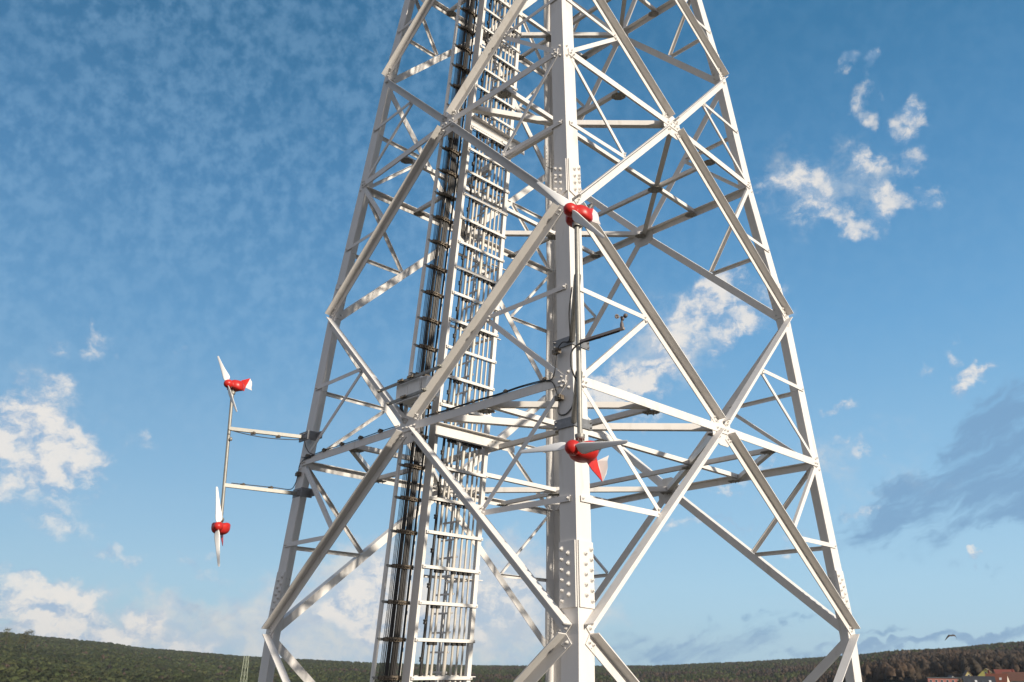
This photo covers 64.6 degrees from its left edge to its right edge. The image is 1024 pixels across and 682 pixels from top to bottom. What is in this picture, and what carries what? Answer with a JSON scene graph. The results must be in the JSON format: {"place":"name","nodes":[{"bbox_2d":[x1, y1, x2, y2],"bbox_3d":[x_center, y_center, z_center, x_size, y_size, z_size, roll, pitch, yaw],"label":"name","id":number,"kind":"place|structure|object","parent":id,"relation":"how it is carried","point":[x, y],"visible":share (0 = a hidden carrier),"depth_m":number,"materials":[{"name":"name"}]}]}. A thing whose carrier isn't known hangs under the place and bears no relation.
{"place":"outdoors","nodes":[
{"label":"outdoors","id":0,"kind":"place"},
{"bbox_2d":[0,0,1023,665],"label":"sky","id":1,"kind":"structure","parent":0,"point":[180,180],"materials":[{"name":"blue"}]},
{"bbox_2d":[885,672,962,681],"bbox_3d":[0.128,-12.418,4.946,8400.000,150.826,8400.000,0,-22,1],"label":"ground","id":2,"kind":"structure","parent":0,"point":[947,674],"depth_m":645.27,"materials":[{"name":"green plant"}]},
{"bbox_2d":[0,628,14,644],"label":"pine tree","id":3,"kind":"object","parent":2,"relation":"on","point":[7,637],"visible":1,"depth_m":972.70,"materials":[{"name":"green plant"}]},
{"bbox_2d":[16,630,33,647],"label":"pine tree","id":4,"kind":"object","parent":2,"relation":"on","point":[26,633],"visible":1,"depth_m":963.32,"materials":[{"name":"green plant"}]},
{"bbox_2d":[240,655,248,681],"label":"power pylon","id":5,"kind":"object","parent":2,"relation":"on","point":[245,665],"visible":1,"depth_m":191.26,"materials":[{"name":"grey metal"}]},
{"bbox_2d":[0,632,1023,681],"bbox_3d":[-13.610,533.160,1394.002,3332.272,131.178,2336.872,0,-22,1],"label":"forest","id":6,"kind":"object","parent":2,"relation":"on","point":[45,659],"visible":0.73,"depth_m":957.00,"materials":[{"name":"green plant"}]},
{"bbox_2d":[258,0,861,681],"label":"lattice tower","id":7,"kind":"structure","parent":2,"relation":"on","point":[572,642],"depth_m":13.03,"materials":[{"name":"metal"}]},
{"bbox_2d":[221,393,322,518],"bbox_3d":[-3.905,1.928,13.127,1.529,2.021,0.496,6,-22,-14],"label":"mast pole","id":8,"kind":"object","parent":7,"relation":"attached to","point":[304,491],"visible":0.84,"depth_m":13.04,"materials":[{"name":"metal"}]},
{"bbox_2d":[211,487,230,566],"bbox_3d":[-4.468,2.882,12.455,0.278,1.191,0.554,0,-22,1],"label":"wind turbine","id":9,"kind":"object","parent":8,"relation":"attached to","point":[219,527],"visible":1,"depth_m":12.30,"materials":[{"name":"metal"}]},
{"bbox_2d":[217,356,251,411],"bbox_3d":[-4.607,0.737,13.238,0.570,1.044,0.569,0,-22,1],"label":"wind turbine","id":10,"kind":"object","parent":8,"relation":"attached to","point":[232,386],"visible":1,"depth_m":13.18,"materials":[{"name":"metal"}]},
{"bbox_2d":[228,429,338,457],"bbox_3d":[-2.850,1.497,12.641,3.142,0.328,1.067,-9,-23,22],"label":"power lead","id":11,"kind":"object","parent":7,"relation":"attached to","point":[277,438],"visible":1,"depth_m":13.12,"materials":[{"name":"black rubber"}]},
{"bbox_2d":[231,425,398,489],"bbox_3d":[-2.813,1.870,12.513,3.161,0.572,0.892,-11,-24,26],"label":"power lead","id":12,"kind":"object","parent":7,"relation":"attached to","point":[310,457],"visible":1,"depth_m":12.89,"materials":[{"name":"black rubber"}]},
{"bbox_2d":[376,364,442,412],"bbox_3d":[-1.372,0.801,11.561,0.431,0.575,1.489,20,-29,-39],"label":"equipment cabinet","id":13,"kind":"object","parent":7,"relation":"attached to","point":[411,388],"visible":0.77,"depth_m":11.54,"materials":[{"name":"metal"}]},
{"bbox_2d":[370,0,477,681],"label":"cable ladder","id":14,"kind":"object","parent":7,"relation":"attached to","point":[378,639],"visible":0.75,"depth_m":12.28,"materials":[{"name":"metal"}]},
{"bbox_2d":[378,3,463,680],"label":"feeder cable","id":15,"kind":"object","parent":14,"relation":"attached to","point":[416,365],"visible":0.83,"depth_m":12.28,"materials":[{"name":"black rubber"}]},
{"bbox_2d":[379,0,464,681],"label":"feeder cable","id":16,"kind":"object","parent":14,"relation":"attached to","point":[417,365],"visible":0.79,"depth_m":12.29,"materials":[{"name":"black rubber"}]},
{"bbox_2d":[380,0,465,681],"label":"feeder cable","id":17,"kind":"object","parent":14,"relation":"attached to","point":[418,369],"visible":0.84,"depth_m":12.23,"materials":[{"name":"black rubber"}]},
{"bbox_2d":[381,0,466,681],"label":"feeder cable","id":18,"kind":"object","parent":14,"relation":"attached to","point":[419,372],"visible":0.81,"depth_m":12.21,"materials":[{"name":"black rubber"}]},
{"bbox_2d":[383,0,468,681],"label":"feeder cable","id":19,"kind":"object","parent":14,"relation":"attached to","point":[401,536],"visible":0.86,"depth_m":12.18,"materials":[{"name":"black rubber"}]},
{"bbox_2d":[386,0,469,681],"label":"feeder cable","id":20,"kind":"object","parent":14,"relation":"attached to","point":[422,371],"visible":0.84,"depth_m":12.22,"materials":[{"name":"black rubber"}]},
{"bbox_2d":[388,0,471,681],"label":"feeder cable","id":21,"kind":"object","parent":14,"relation":"attached to","point":[401,575],"visible":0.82,"depth_m":12.25,"materials":[{"name":"black rubber"}]},
{"bbox_2d":[390,4,471,681],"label":"feeder cable","id":22,"kind":"object","parent":14,"relation":"attached to","point":[427,366],"visible":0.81,"depth_m":12.27,"materials":[{"name":"black rubber"}]},
{"bbox_2d":[391,0,473,681],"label":"feeder cable","id":23,"kind":"object","parent":14,"relation":"attached to","point":[398,627],"visible":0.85,"depth_m":12.28,"materials":[{"name":"black rubber"}]},
{"bbox_2d":[393,0,474,681],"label":"feeder cable","id":24,"kind":"object","parent":14,"relation":"attached to","point":[429,373],"visible":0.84,"depth_m":12.33,"materials":[{"name":"black rubber"}]},
{"bbox_2d":[395,0,475,681],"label":"feeder cable","id":25,"kind":"object","parent":14,"relation":"attached to","point":[430,375],"visible":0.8,"depth_m":12.27,"materials":[{"name":"black rubber"}]},
{"bbox_2d":[397,0,477,681],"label":"feeder cable","id":26,"kind":"object","parent":14,"relation":"attached to","point":[407,598],"visible":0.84,"depth_m":12.34,"materials":[{"name":"black rubber"}]},
{"bbox_2d":[402,0,523,681],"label":"cable ladder","id":27,"kind":"object","parent":7,"relation":"attached to","point":[485,441],"visible":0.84,"depth_m":12.36,"materials":[{"name":"metal"}]},
{"bbox_2d":[418,0,491,681],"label":"feeder cable","id":28,"kind":"object","parent":27,"relation":"attached to","point":[425,620],"visible":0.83,"depth_m":12.07,"materials":[{"name":"black rubber"}]},
{"bbox_2d":[425,0,495,675],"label":"cable","id":29,"kind":"object","parent":27,"relation":"attached to","point":[447,462],"visible":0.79,"depth_m":12.11,"materials":[{"name":"black rubber"}]},
{"bbox_2d":[429,2,497,675],"bbox_3d":[-1.680,13.005,6.587,5.480,70.383,0.037,20,-29,-40],"label":"cable","id":30,"kind":"object","parent":27,"relation":"attached to","point":[446,510],"visible":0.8,"depth_m":12.19,"materials":[{"name":"black rubber"}]},
{"bbox_2d":[441,0,506,681],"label":"cable","id":31,"kind":"object","parent":27,"relation":"attached to","point":[443,672],"visible":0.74,"depth_m":12.33,"materials":[{"name":"black rubber"}]},
{"bbox_2d":[448,0,510,681],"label":"cable","id":32,"kind":"object","parent":27,"relation":"attached to","point":[461,544],"visible":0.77,"depth_m":12.23,"materials":[{"name":"black rubber"}]},
{"bbox_2d":[454,0,513,681],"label":"cable","id":33,"kind":"object","parent":27,"relation":"attached to","point":[465,557],"visible":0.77,"depth_m":12.29,"materials":[{"name":"black rubber"}]},
{"bbox_2d":[459,20,515,681],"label":"cable","id":34,"kind":"object","parent":27,"relation":"attached to","point":[482,413],"visible":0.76,"depth_m":12.17,"materials":[{"name":"black rubber"}]},
{"bbox_2d":[450,441,477,459],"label":"rest platform","id":35,"kind":"structure","parent":7,"relation":"attached to","point":[456,443],"depth_m":13.06,"materials":[{"name":"metal"}]},
{"bbox_2d":[413,2,519,681],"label":"climbing ladder","id":36,"kind":"object","parent":7,"relation":"attached to","point":[446,576],"visible":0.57,"depth_m":13.17,"materials":[{"name":"metal"}]},
{"bbox_2d":[425,380,571,415],"bbox_3d":[-0.227,0.910,10.142,0.085,0.530,2.781,19,-28,-39],"label":"power lead","id":37,"kind":"object","parent":7,"relation":"attached to","point":[508,390],"visible":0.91,"depth_m":9.94,"materials":[{"name":"black rubber"}]},
{"bbox_2d":[425,287,572,416],"bbox_3d":[0.028,0.330,9.878,0.740,0.478,3.732,12,-24,-27],"label":"power lead","id":38,"kind":"object","parent":7,"relation":"attached to","point":[529,384],"visible":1,"depth_m":9.61,"materials":[{"name":"black rubber"}]},
{"bbox_2d":[552,348,560,354],"bbox_3d":[0.523,0.123,9.603,0.096,0.060,0.102,20,-29,-40],"label":"cable clip","id":39,"kind":"object","parent":7,"relation":"attached to","point":[555,351],"visible":1,"depth_m":9.58,"materials":[{"name":"metal"}]},
{"bbox_2d":[554,394,563,400],"bbox_3d":[0.540,0.652,9.367,0.096,0.060,0.102,20,-29,-40],"label":"cable clip","id":40,"kind":"object","parent":7,"relation":"attached to","point":[559,397],"visible":1,"depth_m":9.34,"materials":[{"name":"metal"}]},
{"bbox_2d":[553,223,592,435],"bbox_3d":[0.691,0.194,8.664,0.442,2.193,1.952,0,-22,1],"label":"mast pole","id":41,"kind":"object","parent":7,"relation":"attached to","point":[577,420],"visible":0.94,"depth_m":8.10,"materials":[{"name":"metal"}]},
{"bbox_2d":[537,182,603,237],"bbox_3d":[0.586,-1.304,8.222,0.670,0.925,0.623,0,-22,1],"label":"wind turbine","id":42,"kind":"object","parent":41,"relation":"attached to","point":[583,215],"visible":0.95,"depth_m":8.18,"materials":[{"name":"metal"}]},
{"bbox_2d":[520,435,627,481],"bbox_3d":[0.654,1.064,7.390,1.200,0.364,0.530,-15,-26,34],"label":"wind turbine","id":43,"kind":"object","parent":41,"relation":"attached to","point":[578,449],"visible":1,"depth_m":7.30,"materials":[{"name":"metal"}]},
{"bbox_2d":[570,337,599,379],"bbox_3d":[0.703,0.178,7.609,0.328,0.404,0.077,-13,-25,30],"label":"power lead","id":44,"kind":"object","parent":41,"relation":"attached to","point":[574,347],"visible":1,"depth_m":7.66,"materials":[{"name":"black rubber"}]},
{"bbox_2d":[579,313,627,342],"bbox_3d":[0.841,-0.118,7.566,0.568,0.166,0.121,-16,-27,35],"label":"anemometer","id":45,"kind":"object","parent":41,"relation":"attached to","point":[614,331],"visible":1,"depth_m":7.48,"materials":[{"name":"grey metal"}]},
{"bbox_2d":[904,668,922,681],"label":"broadleaf tree","id":46,"kind":"object","parent":2,"relation":"on","point":[913,673],"visible":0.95,"depth_m":504.47,"materials":[{"name":"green plant"}]},
{"bbox_2d":[916,671,934,681],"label":"broadleaf tree","id":47,"kind":"object","parent":2,"relation":"on","point":[924,676],"visible":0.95,"depth_m":468.03,"materials":[{"name":"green plant"}]},
{"bbox_2d":[926,677,960,681],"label":"house","id":48,"kind":"structure","parent":2,"relation":"on","point":[942,679],"depth_m":460.36,"materials":[{"name":"tile"}]},
{"bbox_2d":[961,670,972,681],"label":"house","id":49,"kind":"structure","parent":2,"relation":"on","point":[966,673],"depth_m":464.18,"materials":[{"name":"paint"}]},
{"bbox_2d":[962,676,995,681],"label":"house","id":50,"kind":"structure","parent":2,"relation":"on","point":[978,678],"depth_m":430.48,"materials":[{"name":"tile"}]},
{"bbox_2d":[977,668,991,675],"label":"house","id":51,"kind":"structure","parent":2,"relation":"on","point":[983,672],"depth_m":485.41,"materials":[{"name":"paint"}]},
{"bbox_2d":[985,670,1010,681],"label":"house","id":52,"kind":"structure","parent":2,"relation":"on","point":[1001,677],"depth_m":438.18,"materials":[{"name":"tile"}]},
{"bbox_2d":[992,669,1014,673],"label":"house","id":53,"kind":"structure","parent":2,"relation":"on","point":[999,671],"depth_m":483.59,"materials":[{"name":"tile"}]},
{"bbox_2d":[1002,669,1023,681],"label":"house","id":54,"kind":"structure","parent":2,"relation":"on","point":[1016,676],"depth_m":446.53,"materials":[{"name":"red tile"}]}
]}

